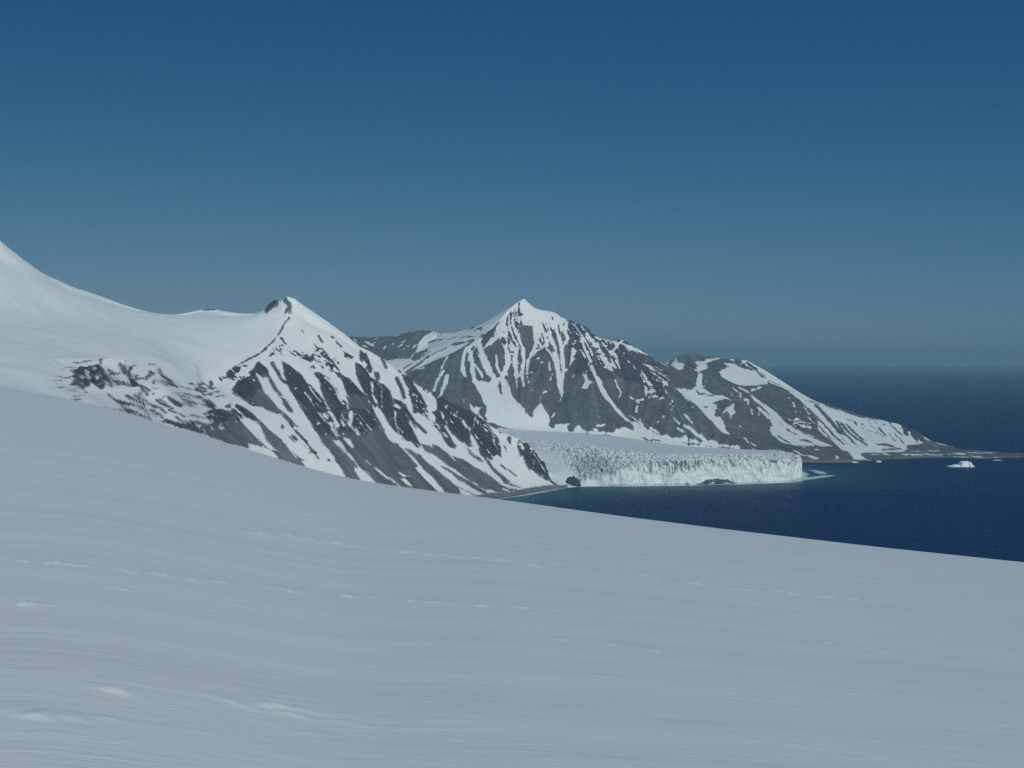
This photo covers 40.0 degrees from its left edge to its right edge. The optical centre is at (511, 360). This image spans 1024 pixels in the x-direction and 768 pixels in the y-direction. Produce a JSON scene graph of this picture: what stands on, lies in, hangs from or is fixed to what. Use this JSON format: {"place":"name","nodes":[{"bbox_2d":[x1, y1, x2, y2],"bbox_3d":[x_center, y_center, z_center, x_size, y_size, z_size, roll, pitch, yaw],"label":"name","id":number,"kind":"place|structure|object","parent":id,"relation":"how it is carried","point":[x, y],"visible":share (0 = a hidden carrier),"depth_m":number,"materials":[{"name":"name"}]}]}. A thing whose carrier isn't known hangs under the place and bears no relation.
{"place":"outdoors","nodes":[
{"label":"outdoors","id":0,"kind":"place"},
{"bbox_2d":[0,241,608,497],"bbox_3d":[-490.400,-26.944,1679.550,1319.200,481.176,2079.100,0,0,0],"label":"mountain","id":1,"kind":"structure","parent":0,"point":[291,380],"depth_m":2062.17,"materials":[{"name":"white snow"}]},
{"bbox_2d":[0,387,1023,767],"bbox_3d":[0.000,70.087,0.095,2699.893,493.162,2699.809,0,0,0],"label":"snow slope","id":2,"kind":"structure","parent":0,"point":[172,597],"depth_m":24.00,"materials":[{"name":"white snow"}]},
{"bbox_2d":[0,0,1023,365],"label":"sky","id":3,"kind":"structure","parent":0,"point":[758,182],"materials":[{"name":"blue"}]},
{"bbox_2d":[349,299,741,448],"bbox_3d":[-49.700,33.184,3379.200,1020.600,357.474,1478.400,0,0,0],"label":"mountain","id":4,"kind":"structure","parent":0,"point":[523,365],"depth_m":3075.92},
{"bbox_2d":[502,431,802,485],"bbox_3d":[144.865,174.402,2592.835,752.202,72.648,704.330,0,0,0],"label":"glacier","id":5,"kind":"object","parent":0,"point":[595,459],"visible":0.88,"depth_m":2309.64,"materials":[{"name":"white ice"}]},
{"bbox_2d":[566,476,580,486],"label":"rock outcrop","id":6,"kind":"object","parent":5,"relation":"in","point":[573,481],"visible":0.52,"depth_m":2229.67,"materials":[{"name":"grey stone"}]},
{"bbox_2d":[498,461,853,498],"bbox_3d":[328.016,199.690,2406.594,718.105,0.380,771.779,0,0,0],"label":"brash ice","id":7,"kind":"structure","parent":0,"point":[804,477],"depth_m":2324.18,"materials":[{"name":"white ice"}]},
{"bbox_2d":[493,366,1023,561],"bbox_3d":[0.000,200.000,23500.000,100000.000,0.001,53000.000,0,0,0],"label":"sea","id":8,"kind":"structure","parent":0,"point":[934,505],"depth_m":2181.31,"materials":[{"name":"liquid"}]},
{"bbox_2d":[947,461,973,466],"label":"iceberg","id":9,"kind":"object","parent":8,"relation":"on","point":[964,464],"visible":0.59,"depth_m":2642.56,"materials":[{"name":"white ice"}]},
{"bbox_2d":[665,353,1023,461],"bbox_3d":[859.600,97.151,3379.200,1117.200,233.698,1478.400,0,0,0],"label":"headland","id":10,"kind":"structure","parent":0,"point":[759,408],"depth_m":3119.78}
]}

